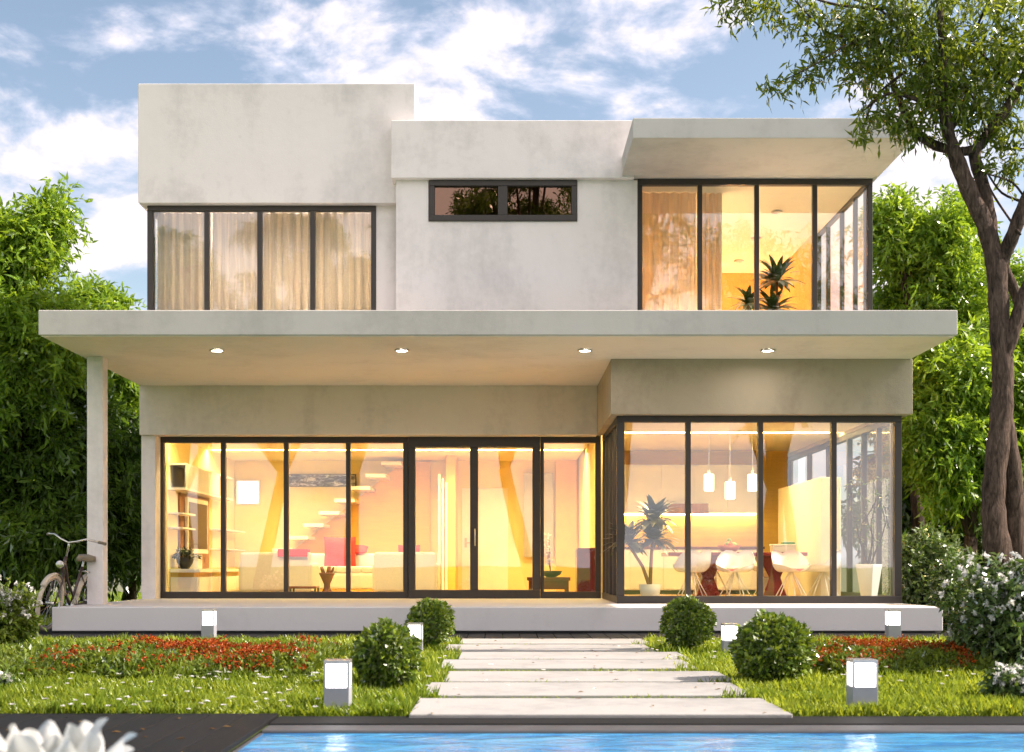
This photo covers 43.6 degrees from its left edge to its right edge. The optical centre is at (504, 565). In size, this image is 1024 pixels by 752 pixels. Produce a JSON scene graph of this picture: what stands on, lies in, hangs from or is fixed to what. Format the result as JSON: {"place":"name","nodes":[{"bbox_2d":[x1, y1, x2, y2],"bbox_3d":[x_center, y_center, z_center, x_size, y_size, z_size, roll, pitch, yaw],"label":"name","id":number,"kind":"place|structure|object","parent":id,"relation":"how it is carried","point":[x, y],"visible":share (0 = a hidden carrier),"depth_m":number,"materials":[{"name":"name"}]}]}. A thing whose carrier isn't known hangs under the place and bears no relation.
{"place":"outdoors","nodes":[
{"label":"outdoors","id":0,"kind":"place"},
{"bbox_2d":[0,718,136,751],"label":"white bloom","id":1,"kind":"object","parent":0,"point":[85,736],"visible":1,"depth_m":3.08,"materials":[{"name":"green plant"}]},
{"bbox_2d":[0,0,1023,564],"label":"sky","id":2,"kind":"structure","parent":0,"point":[71,71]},
{"bbox_2d":[31,592,1017,751],"bbox_3d":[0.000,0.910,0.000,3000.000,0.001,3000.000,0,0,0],"label":"ground","id":3,"kind":"structure","parent":0,"point":[314,709],"depth_m":21.37,"materials":[{"name":"soil"}]},
{"bbox_2d":[0,669,18,687],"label":"flowering shrub","id":4,"kind":"object","parent":3,"relation":"on","point":[6,677],"visible":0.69,"depth_m":9.14,"materials":[{"name":"white plant"}]},
{"bbox_2d":[0,575,46,644],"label":"flowering shrub","id":5,"kind":"object","parent":3,"relation":"on","point":[16,606],"visible":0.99,"depth_m":13.34,"materials":[{"name":"green plant"}]},
{"bbox_2d":[0,171,114,592],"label":"leafy tree","id":6,"kind":"object","parent":3,"relation":"on","point":[36,368],"visible":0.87,"depth_m":21.96,"materials":[{"name":"green plant"}]},
{"bbox_2d":[0,376,140,614],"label":"weeping tree","id":7,"kind":"object","parent":3,"relation":"on","point":[47,488],"visible":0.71,"depth_m":22.31,"materials":[{"name":"green plant"}]},
{"bbox_2d":[49,269,146,603],"bbox_3d":[-8.563,-2.569,25.983,3.461,7.082,2.757,0,0,16],"label":"leafy tree","id":8,"kind":"object","parent":3,"relation":"on","point":[100,295],"visible":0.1,"depth_m":25.68,"materials":[{"name":"green plant"}]},
{"bbox_2d":[108,407,140,601],"bbox_3d":[-8.380,-2.151,29.003,3.602,6.587,4.292,0,0,0],"label":"weeping tree","id":9,"kind":"object","parent":3,"relation":"on","point":[131,593],"depth_m":28.71,"materials":[{"name":"green plant"}]},
{"bbox_2d":[0,713,278,751],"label":"pool deck","id":10,"kind":"structure","parent":3,"relation":"on","point":[162,732],"depth_m":7.03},
{"bbox_2d":[0,636,347,678],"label":"ground cover","id":11,"kind":"object","parent":3,"relation":"on","point":[14,658],"visible":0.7,"depth_m":10.12,"materials":[{"name":"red plant"}]},
{"bbox_2d":[28,633,339,672],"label":"flower heads","id":12,"kind":"object","parent":11,"relation":"on","point":[170,643],"visible":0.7,"depth_m":10.48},
{"bbox_2d":[201,609,216,638],"bbox_3d":[-3.591,0.726,15.531,0.155,0.405,0.155,0,0,0],"label":"bollard lamp","id":13,"kind":"object","parent":3,"relation":"on","point":[208,626],"visible":0.87,"depth_m":15.46,"materials":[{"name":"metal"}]},
{"bbox_2d":[233,733,263,751],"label":"pool basin","id":14,"kind":"object","parent":3,"relation":"in","point":[248,742],"depth_m":6.67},
{"bbox_2d":[238,733,1023,751],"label":"pool water","id":15,"kind":"structure","parent":14,"relation":"in","point":[639,742],"depth_m":6.69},
{"bbox_2d":[260,725,1023,732],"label":"pool rim","id":16,"kind":"object","parent":14,"relation":"on","point":[644,729],"visible":0.67,"depth_m":7.08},
{"bbox_2d":[324,659,351,714],"bbox_3d":[-1.027,0.750,7.870,0.155,0.351,0.155,0,0,0],"label":"bollard lamp","id":17,"kind":"object","parent":3,"relation":"on","point":[337,689],"visible":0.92,"depth_m":7.79,"materials":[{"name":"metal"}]},
{"bbox_2d":[347,616,426,687],"bbox_3d":[-0.854,0.647,9.309,0.582,0.567,0.560,0,0,0],"label":"round bush","id":18,"kind":"object","parent":3,"relation":"on","point":[386,650],"visible":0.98,"depth_m":9.16,"materials":[{"name":"green plant"}]},
{"bbox_2d":[407,622,422,653],"bbox_3d":[-0.910,0.750,12.942,0.155,0.352,0.155,0,0,0],"label":"bollard lamp","id":19,"kind":"object","parent":3,"relation":"on","point":[417,628],"visible":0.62,"depth_m":12.88,"materials":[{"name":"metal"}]},
{"bbox_2d":[404,597,455,646],"bbox_3d":[-0.795,0.629,13.596,0.566,0.602,0.580,0,0,0],"label":"round bush","id":20,"kind":"object","parent":3,"relation":"on","point":[436,616],"visible":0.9,"depth_m":13.46,"materials":[{"name":"green plant"}]},
{"bbox_2d":[25,591,884,624],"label":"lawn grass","id":21,"kind":"structure","parent":3,"relation":"on","point":[48,619],"depth_m":33.03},
{"bbox_2d":[27,565,886,591],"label":"garden wall","id":22,"kind":"structure","parent":3,"relation":"on","point":[843,581],"depth_m":44.00,"materials":[{"name":"paint"}]},
{"bbox_2d":[25,625,959,640],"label":"paving strip","id":23,"kind":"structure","parent":3,"relation":"on","point":[56,634],"depth_m":16.24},
{"bbox_2d":[35,532,106,631],"bbox_3d":[-5.948,0.231,17.589,0.861,1.297,2.003,10,1,4],"label":"bicycle","id":24,"kind":"object","parent":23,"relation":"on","point":[77,591],"visible":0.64,"depth_m":17.27,"materials":[{"name":"silver metal"}]},
{"bbox_2d":[39,84,956,634],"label":"modern house","id":25,"kind":"structure","parent":3,"relation":"on","point":[473,364],"depth_m":18.44,"materials":[{"name":"paint"}]},
{"bbox_2d":[157,212,210,309],"bbox_3d":[-4.739,-4.255,18.922,0.803,1.930,0.138,0,0,0],"label":"curtain","id":26,"kind":"object","parent":25,"relation":"hanging from","point":[180,261],"visible":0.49,"depth_m":18.92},
{"bbox_2d":[178,493,208,567],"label":"wall panel","id":27,"kind":"structure","parent":25,"relation":"attached to","point":[181,523],"depth_m":22.53,"materials":[{"name":"brown wood"}]},
{"bbox_2d":[185,497,207,553],"bbox_3d":[-5.625,-0.725,23.375,0.061,0.990,1.550,0,0,0],"label":"television","id":28,"kind":"object","parent":27,"relation":"attached to","point":[196,540],"visible":0.81,"depth_m":23.29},
{"bbox_2d":[168,463,232,500],"bbox_3d":[-5.545,-1.515,23.525,0.300,0.450,3.750,0,0,0],"label":"wall cabinet","id":29,"kind":"object","parent":25,"relation":"attached to","point":[186,478],"depth_m":22.46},
{"bbox_2d":[185,465,197,489],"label":"door","id":30,"kind":"structure","parent":29,"relation":"in","point":[191,473],"depth_m":22.03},
{"bbox_2d":[198,469,208,492],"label":"door","id":31,"kind":"structure","parent":29,"relation":"in","point":[203,476],"depth_m":22.90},
{"bbox_2d":[209,473,219,494],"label":"door","id":32,"kind":"structure","parent":29,"relation":"in","point":[214,480],"depth_m":23.77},
{"bbox_2d":[169,568,241,591],"bbox_3d":[-5.440,0.292,24.000,0.520,0.484,4.600,0,0,0],"label":"media console","id":33,"kind":"object","parent":25,"relation":"on","point":[195,580],"visible":0.65,"depth_m":22.06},
{"bbox_2d":[172,546,201,568],"bbox_3d":[-5.483,-0.155,21.979,0.610,0.409,0.521,0,0,0],"label":"potted plant","id":34,"kind":"object","parent":33,"relation":"on","point":[186,561],"visible":0.99,"depth_m":21.90,"materials":[{"name":"green plant"}]},
{"bbox_2d":[236,480,259,504],"bbox_3d":[-5.410,-1.550,26.954,0.500,0.520,0.084,0,0,0],"label":"wall lamp","id":35,"kind":"object","parent":25,"relation":"attached to","point":[247,492],"visible":1,"depth_m":26.91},
{"bbox_2d":[212,212,309,309],"bbox_3d":[-3.575,-4.255,18.921,1.490,1.930,0.140,0,0,0],"label":"curtain","id":36,"kind":"object","parent":25,"relation":"hanging from","point":[286,261],"visible":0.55,"depth_m":18.92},
{"bbox_2d":[147,206,375,309],"bbox_3d":[-3.542,-4.262,18.670,3.331,1.964,0.100,0,0,0],"label":"window","id":37,"kind":"structure","parent":25,"relation":"in","point":[150,209],"depth_m":18.63,"materials":[{"name":"black glass"}]},
{"bbox_2d":[239,552,318,591],"bbox_3d":[-4.079,0.144,23.160,1.312,0.780,0.920,0,0,0],"label":"sofa","id":38,"kind":"object","parent":25,"relation":"on","point":[261,571],"visible":0.88,"depth_m":22.70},
{"bbox_2d":[278,549,309,556],"bbox_3d":[-3.762,-0.134,22.825,0.528,0.335,0.330,0,0,0],"label":"throw blanket","id":39,"kind":"object","parent":38,"relation":"on","point":[298,552],"visible":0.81,"depth_m":22.66,"materials":[{"name":"pink fabric"}]},
{"bbox_2d":[160,437,407,597],"bbox_3d":[-3.694,-0.839,21.370,4.160,2.757,0.140,0,0,0],"label":"window","id":40,"kind":"structure","parent":25,"relation":"in","point":[223,441],"depth_m":21.31,"materials":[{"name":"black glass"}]},
{"bbox_2d":[289,474,355,486],"bbox_3d":[-3.846,-1.802,26.957,1.429,0.263,0.070,0,0,0],"label":"wall picture","id":41,"kind":"object","parent":25,"relation":"attached to","point":[317,480],"depth_m":26.92},
{"bbox_2d":[319,566,334,591],"bbox_3d":[-3.073,0.271,22.100,0.280,0.527,0.280,0,0,0],"label":"vase","id":42,"kind":"object","parent":25,"relation":"on","point":[327,576],"visible":0.86,"depth_m":22.03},
{"bbox_2d":[311,553,373,588],"bbox_3d":[-2.983,0.144,24.740,1.910,0.780,0.920,0,0,0],"label":"sofa","id":43,"kind":"object","parent":25,"relation":"on","point":[361,574],"visible":0.24,"depth_m":24.30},
{"bbox_2d":[324,537,355,565],"bbox_3d":[-3.197,-0.266,24.800,0.620,0.620,0.200,0,-14,-8],"label":"cushion","id":44,"kind":"object","parent":43,"relation":"on","point":[335,550],"visible":0.83,"depth_m":24.72,"materials":[{"name":"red fabric"}]},
{"bbox_2d":[316,212,370,309],"bbox_3d":[-2.305,-4.255,18.923,1.010,1.930,0.140,0,0,0],"label":"curtain","id":45,"kind":"object","parent":25,"relation":"hanging from","point":[343,260],"visible":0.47,"depth_m":18.92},
{"bbox_2d":[372,552,439,591],"bbox_3d":[-1.773,0.144,23.160,1.170,0.780,0.920,0,0,0],"label":"sofa","id":46,"kind":"object","parent":25,"relation":"on","point":[387,571],"visible":0.69,"depth_m":22.70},
{"bbox_2d":[408,437,539,597],"bbox_3d":[-0.510,-0.839,21.304,2.191,2.756,0.292,0,0,0],"label":"sliding door","id":47,"kind":"structure","parent":25,"relation":"in","point":[473,443],"depth_m":21.26,"materials":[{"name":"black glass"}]},
{"bbox_2d":[458,484,511,589],"bbox_3d":[-0.422,-0.599,26.942,1.150,2.262,0.110,0,0,0],"label":"door","id":48,"kind":"structure","parent":25,"relation":"in","point":[494,500],"depth_m":26.95,"materials":[{"name":"yellow paint"}]},
{"bbox_2d":[429,180,576,221],"bbox_3d":[-0.029,-5.221,18.330,2.112,0.586,0.120,0,0,0],"label":"window","id":49,"kind":"structure","parent":25,"relation":"in","point":[449,200],"depth_m":18.32,"materials":[{"name":"black glass"}]},
{"bbox_2d":[524,473,552,556],"bbox_3d":[0.701,-1.070,26.861,0.607,1.760,0.058,0,0,0],"label":"wall picture","id":50,"kind":"object","parent":25,"relation":"attached to","point":[548,502],"depth_m":26.83,"materials":[{"name":"fabric"}]},
{"bbox_2d":[527,577,570,591],"bbox_3d":[0.758,0.364,22.300,0.749,0.340,0.400,0,0,0],"label":"console","id":51,"kind":"object","parent":25,"relation":"on","point":[556,582],"visible":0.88,"depth_m":22.12,"materials":[{"name":"brown wood"}]},
{"bbox_2d":[544,532,561,576],"bbox_3d":[0.801,-0.208,22.300,0.395,0.803,0.395,0,0,-45],"label":"blossom bowl","id":52,"kind":"object","parent":51,"relation":"on","point":[550,573],"visible":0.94,"depth_m":22.23,"materials":[{"name":"green wood"}]},
{"bbox_2d":[540,435,600,597],"bbox_3d":[1.095,-0.839,21.370,1.005,2.757,0.140,0,0,0],"label":"window","id":53,"kind":"structure","parent":25,"relation":"in","point":[596,440],"depth_m":21.31,"materials":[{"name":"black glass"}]},
{"bbox_2d":[575,548,594,591],"bbox_3d":[1.386,0.114,22.010,0.324,0.840,0.580,0,0,0],"label":"tall cabinet","id":54,"kind":"object","parent":25,"relation":"on","point":[584,569],"visible":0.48,"depth_m":21.72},
{"bbox_2d":[602,419,615,602],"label":"window","id":55,"kind":"structure","parent":25,"relation":"in","point":[609,437],"depth_m":19.90,"materials":[{"name":"black glass"}]},
{"bbox_2d":[601,494,679,595],"bbox_3d":[2.053,-0.268,19.328,1.264,1.605,0.960,0,0,0],"label":"potted palm","id":56,"kind":"object","parent":25,"relation":"on","point":[652,524],"visible":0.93,"depth_m":19.20,"materials":[{"name":"green plant"}]},
{"bbox_2d":[642,192,695,309],"bbox_3d":[2.366,-4.388,18.803,0.873,2.195,0.139,0,0,0],"label":"curtain","id":57,"kind":"object","parent":25,"relation":"hanging from","point":[668,251],"visible":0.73,"depth_m":18.80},
{"bbox_2d":[624,465,756,514],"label":"wall cupboards","id":58,"kind":"object","parent":25,"relation":"attached to","point":[657,482],"depth_m":24.34,"materials":[{"name":"white paint"}]},
{"bbox_2d":[624,465,627,512],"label":"door","id":59,"kind":"structure","parent":58,"relation":"in","point":[625,466],"depth_m":24.34,"materials":[{"name":"wood"}]},
{"bbox_2d":[628,465,660,512],"bbox_3d":[2.653,-1.470,24.348,0.622,0.910,0.019,0,0,0],"label":"door","id":60,"kind":"structure","parent":58,"relation":"in","point":[643,480],"depth_m":24.34,"materials":[{"name":"white paint"}]},
{"bbox_2d":[661,465,693,504],"bbox_3d":[3.283,-1.470,24.348,0.622,0.910,0.019,0,0,0],"label":"door","id":61,"kind":"structure","parent":58,"relation":"in","point":[672,476],"depth_m":24.34,"materials":[{"name":"white paint"}]},
{"bbox_2d":[665,504,708,513],"bbox_3d":[3.436,-1.080,24.177,0.772,0.180,0.314,0,0,0],"label":"cooker hood","id":62,"kind":"object","parent":58,"relation":"attached to","point":[695,509],"visible":0.83,"depth_m":24.02,"materials":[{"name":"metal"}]},
{"bbox_2d":[694,465,726,512],"bbox_3d":[3.913,-1.470,24.348,0.622,0.910,0.019,0,0,0],"label":"door","id":63,"kind":"structure","parent":58,"relation":"in","point":[716,500],"depth_m":24.34,"materials":[{"name":"white paint"}]},
{"bbox_2d":[727,465,756,512],"bbox_3d":[4.543,-1.470,24.348,0.622,0.910,0.019,0,0,0],"label":"door","id":64,"kind":"structure","parent":58,"relation":"in","point":[745,501],"depth_m":24.34,"materials":[{"name":"white paint"}]},
{"bbox_2d":[624,515,756,546],"bbox_3d":[3.303,-0.680,24.706,3.194,0.620,0.023,0,0,0],"label":"splashback","id":65,"kind":"object","parent":25,"relation":"attached to","point":[712,530],"visible":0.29,"depth_m":24.70,"materials":[{"name":"yellow tile"}]},
{"bbox_2d":[673,550,710,595],"bbox_3d":[2.863,0.142,19.600,0.594,0.777,0.564,0,0,-20],"label":"shell chair","id":66,"kind":"object","parent":25,"relation":"on","point":[700,562],"visible":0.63,"depth_m":19.40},
{"bbox_2d":[624,547,764,593],"bbox_3d":[3.292,0.085,24.367,3.175,0.899,0.675,0,0,0],"label":"kitchen counter","id":67,"kind":"object","parent":25,"relation":"on","point":[668,577],"visible":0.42,"depth_m":24.05,"materials":[{"name":"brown wood"}]},
{"bbox_2d":[624,550,628,588],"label":"door","id":68,"kind":"structure","parent":67,"relation":"in","point":[626,552],"depth_m":24.06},
{"bbox_2d":[630,550,662,588],"bbox_3d":[2.658,0.067,24.067,0.610,0.734,0.023,0,0,0],"label":"door","id":69,"kind":"structure","parent":67,"relation":"in","point":[636,574],"depth_m":24.06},
{"bbox_2d":[663,550,695,588],"bbox_3d":[3.281,0.067,24.067,0.610,0.734,0.023,0,0,0],"label":"door","id":70,"kind":"structure","parent":67,"relation":"in","point":[672,579],"depth_m":24.06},
{"bbox_2d":[696,550,728,588],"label":"door","id":71,"kind":"structure","parent":67,"relation":"in","point":[724,575],"depth_m":24.06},
{"bbox_2d":[729,550,756,588],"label":"door","id":72,"kind":"structure","parent":67,"relation":"in","point":[749,578],"depth_m":24.06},
{"bbox_2d":[696,192,721,309],"bbox_3d":[3.017,-4.388,18.843,0.390,2.195,0.146,0,0,-6],"label":"curtain","id":73,"kind":"object","parent":25,"relation":"hanging from","point":[712,251],"visible":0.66,"depth_m":18.84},
{"bbox_2d":[704,470,713,490],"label":"pendant lamp","id":74,"kind":"object","parent":25,"relation":"hanging from","point":[708,481],"visible":1,"depth_m":20.44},
{"bbox_2d":[725,477,734,498],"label":"pendant lamp","id":75,"kind":"object","parent":25,"relation":"hanging from","point":[729,489],"visible":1,"depth_m":19.94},
{"bbox_2d":[661,552,807,595],"bbox_3d":[3.635,0.160,20.425,2.170,0.749,0.950,0,0,0],"label":"dining table","id":76,"kind":"object","parent":25,"relation":"on","point":[772,582],"visible":0.49,"depth_m":20.20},
{"bbox_2d":[769,544,796,551],"bbox_3d":[4.409,-0.280,20.300,0.380,0.130,0.260,0,0,0],"label":"storage box","id":77,"kind":"object","parent":76,"relation":"on","point":[782,547],"visible":0.77,"depth_m":20.18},
{"bbox_2d":[716,550,754,595],"bbox_3d":[3.504,0.142,19.500,0.594,0.777,0.564,0,0,20],"label":"shell chair","id":78,"kind":"object","parent":25,"relation":"on","point":[733,562],"visible":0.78,"depth_m":19.67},
{"bbox_2d":[728,285,770,309],"bbox_3d":[3.676,-3.752,19.292,0.648,0.939,0.707,0,0,0],"label":"potted palm","id":79,"kind":"object","parent":25,"relation":"on","point":[747,299],"visible":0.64,"depth_m":19.23,"materials":[{"name":"green plant"}]},
{"bbox_2d":[748,429,756,490],"bbox_3d":[4.022,-1.718,20.800,0.156,0.999,0.156,0,0,0],"label":"pendant lamp","id":80,"kind":"object","parent":25,"relation":"hanging from","point":[752,481],"visible":0.94,"depth_m":20.74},
{"bbox_2d":[637,179,872,309],"bbox_3d":[3.586,-4.413,18.380,3.362,2.266,0.100,0,0,0],"label":"window","id":81,"kind":"structure","parent":25,"relation":"in","point":[699,183],"depth_m":18.34,"materials":[{"name":"black glass"}]},
{"bbox_2d":[616,416,901,602],"bbox_3d":[3.662,-0.839,18.490,4.101,2.757,0.140,0,0,0],"label":"window","id":82,"kind":"structure","parent":25,"relation":"in","point":[896,421],"depth_m":18.43,"materials":[{"name":"black glass"}]},
{"bbox_2d":[749,255,804,309],"bbox_3d":[4.110,-3.989,19.450,0.879,1.414,0.849,0,0,-37],"label":"potted palm","id":83,"kind":"object","parent":25,"relation":"on","point":[775,273],"visible":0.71,"depth_m":19.36,"materials":[{"name":"green plant"}]},
{"bbox_2d":[771,550,810,595],"bbox_3d":[4.357,0.142,19.500,0.594,0.777,0.564,0,0,-15],"label":"shell chair","id":84,"kind":"object","parent":25,"relation":"on","point":[790,562],"visible":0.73,"depth_m":19.67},
{"bbox_2d":[778,477,840,595],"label":"pantry block","id":85,"kind":"structure","parent":25,"relation":"on","point":[804,516],"depth_m":20.66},
{"bbox_2d":[806,550,841,595],"bbox_3d":[4.969,0.142,20.000,0.564,0.777,0.594,0,0,10],"label":"shell chair","id":86,"kind":"object","parent":25,"relation":"on","point":[823,568],"visible":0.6,"depth_m":19.81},
{"bbox_2d":[787,423,891,595],"bbox_3d":[5.650,-0.813,22.040,0.100,2.686,6.920,0,0,0],"label":"window","id":87,"kind":"structure","parent":25,"relation":"in","point":[878,427],"depth_m":20.13,"materials":[{"name":"white glass"}]},
{"bbox_2d":[817,187,865,309],"bbox_3d":[5.210,-4.412,19.850,0.080,2.264,2.820,0,0,0],"label":"window","id":88,"kind":"structure","parent":25,"relation":"in","point":[853,200],"depth_m":19.75,"materials":[{"name":"white glass"}]},
{"bbox_2d":[845,476,889,595],"bbox_3d":[5.418,-0.400,18.987,0.543,1.868,0.679,0,0,39],"label":"potted plant","id":89,"kind":"object","parent":25,"relation":"on","point":[868,574],"visible":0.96,"depth_m":18.83,"materials":[{"name":"green plant"}]},
{"bbox_2d":[8,637,990,708],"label":"daisy flowers","id":90,"kind":"object","parent":3,"relation":"on","point":[318,680],"visible":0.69,"depth_m":8.82,"materials":[{"name":"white plant"}]},
{"bbox_2d":[0,632,1023,716],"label":"lawn grass","id":91,"kind":"structure","parent":3,"relation":"on","point":[929,694],"depth_m":8.64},
{"bbox_2d":[446,644,655,651],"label":"stepping slab","id":92,"kind":"structure","parent":3,"relation":"on","point":[555,647],"depth_m":13.74,"materials":[{"name":"concrete"}]},
{"bbox_2d":[459,639,648,644],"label":"stepping slab","id":93,"kind":"structure","parent":3,"relation":"on","point":[550,641],"depth_m":14.84,"materials":[{"name":"concrete"}]},
{"bbox_2d":[442,659,696,670],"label":"stepping slab","id":94,"kind":"structure","parent":3,"relation":"on","point":[548,664],"depth_m":11.37,"materials":[{"name":"concrete"}]},
{"bbox_2d":[459,652,686,659],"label":"stepping slab","id":95,"kind":"structure","parent":3,"relation":"on","point":[562,655],"depth_m":12.51,"materials":[{"name":"concrete"}]},
{"bbox_2d":[427,682,745,697],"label":"stepping slab","id":96,"kind":"structure","parent":3,"relation":"on","point":[563,689],"depth_m":9.07,"materials":[{"name":"concrete"}]},
{"bbox_2d":[444,671,736,682],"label":"stepping slab","id":97,"kind":"structure","parent":3,"relation":"on","point":[573,676],"depth_m":10.14,"materials":[{"name":"concrete"}]},
{"bbox_2d":[409,698,792,717],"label":"stepping slab","id":98,"kind":"structure","parent":3,"relation":"on","point":[588,707],"depth_m":7.86,"materials":[{"name":"concrete"}]},
{"bbox_2d":[269,716,1023,724],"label":"pool kerb","id":99,"kind":"structure","parent":3,"relation":"on","point":[794,720],"depth_m":7.39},
{"bbox_2d":[658,594,716,649],"bbox_3d":[1.908,0.608,13.405,0.643,0.645,0.616,0,0,0],"label":"round bush","id":100,"kind":"object","parent":3,"relation":"on","point":[687,621],"visible":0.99,"depth_m":13.24,"materials":[{"name":"green plant"}]},
{"bbox_2d":[721,623,737,652],"bbox_3d":[2.250,0.750,12.800,0.155,0.352,0.155,0,0,0],"label":"bollard lamp","id":101,"kind":"object","parent":3,"relation":"on","point":[728,631],"visible":0.58,"depth_m":12.73,"materials":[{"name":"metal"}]},
{"bbox_2d":[727,608,818,682],"bbox_3d":[2.072,0.641,9.905,0.704,0.641,0.685,0,0,0],"label":"round bush","id":102,"kind":"object","parent":3,"relation":"on","point":[768,645],"visible":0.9,"depth_m":9.71,"materials":[{"name":"green plant"}]},
{"bbox_2d":[700,0,1023,572],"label":"foreground tree","id":103,"kind":"object","parent":3,"relation":"on","point":[1002,507],"visible":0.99,"depth_m":13.12,"materials":[{"name":"green plant"}]},
{"bbox_2d":[846,658,877,705],"bbox_3d":[2.210,0.750,7.924,0.155,0.351,0.155,0,0,0],"label":"bollard lamp","id":104,"kind":"object","parent":3,"relation":"on","point":[861,679],"visible":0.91,"depth_m":7.86,"materials":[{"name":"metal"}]},
{"bbox_2d":[885,609,900,638],"bbox_3d":[4.708,0.726,15.531,0.155,0.405,0.155,0,0,0],"label":"bollard lamp","id":105,"kind":"object","parent":3,"relation":"on","point":[892,622],"visible":0.92,"depth_m":15.46,"materials":[{"name":"metal"}]},
{"bbox_2d":[841,427,985,594],"bbox_3d":[10.077,-1.947,26.826,6.275,5.876,4.611,0,0,0],"label":"dense tree","id":106,"kind":"object","parent":3,"relation":"on","point":[906,505],"visible":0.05,"depth_m":26.34,"materials":[{"name":"green plant"}]},
{"bbox_2d":[811,639,1023,676],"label":"ground cover","id":107,"kind":"object","parent":3,"relation":"on","point":[924,659],"visible":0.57,"depth_m":10.39,"materials":[{"name":"red plant"}]},
{"bbox_2d":[813,634,979,667],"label":"flower heads","id":108,"kind":"object","parent":107,"relation":"on","point":[903,643],"visible":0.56,"depth_m":10.85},
{"bbox_2d":[883,520,969,605],"bbox_3d":[6.742,0.174,20.447,1.478,1.864,1.689,0,0,18],"label":"garden shrub","id":109,"kind":"object","parent":3,"relation":"on","point":[922,551],"visible":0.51,"depth_m":20.04,"materials":[{"name":"green plant"}]},
{"bbox_2d":[836,181,1023,539],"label":"leafy tree","id":110,"kind":"object","parent":3,"relation":"on","point":[924,260],"visible":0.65,"depth_m":24.46,"materials":[{"name":"green plant"}]},
{"bbox_2d":[859,303,1023,562],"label":"leafy tree","id":111,"kind":"object","parent":3,"relation":"on","point":[945,427],"visible":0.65,"depth_m":21.76,"materials":[{"name":"green plant"}]},
{"bbox_2d":[921,545,984,628],"bbox_3d":[6.357,0.372,17.992,0.939,1.352,1.152,0,0,36],"label":"garden shrub","id":112,"kind":"object","parent":3,"relation":"on","point":[940,575],"visible":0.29,"depth_m":17.81,"materials":[{"name":"green plant"}]},
{"bbox_2d":[935,546,1023,665],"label":"flowering shrub","id":113,"kind":"object","parent":3,"relation":"on","point":[988,619],"visible":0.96,"depth_m":10.44,"materials":[{"name":"green plant"}]},
{"bbox_2d":[975,656,1023,703],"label":"flowering shrub","id":114,"kind":"object","parent":3,"relation":"on","point":[1008,678],"visible":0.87,"depth_m":8.41,"materials":[{"name":"white plant"}]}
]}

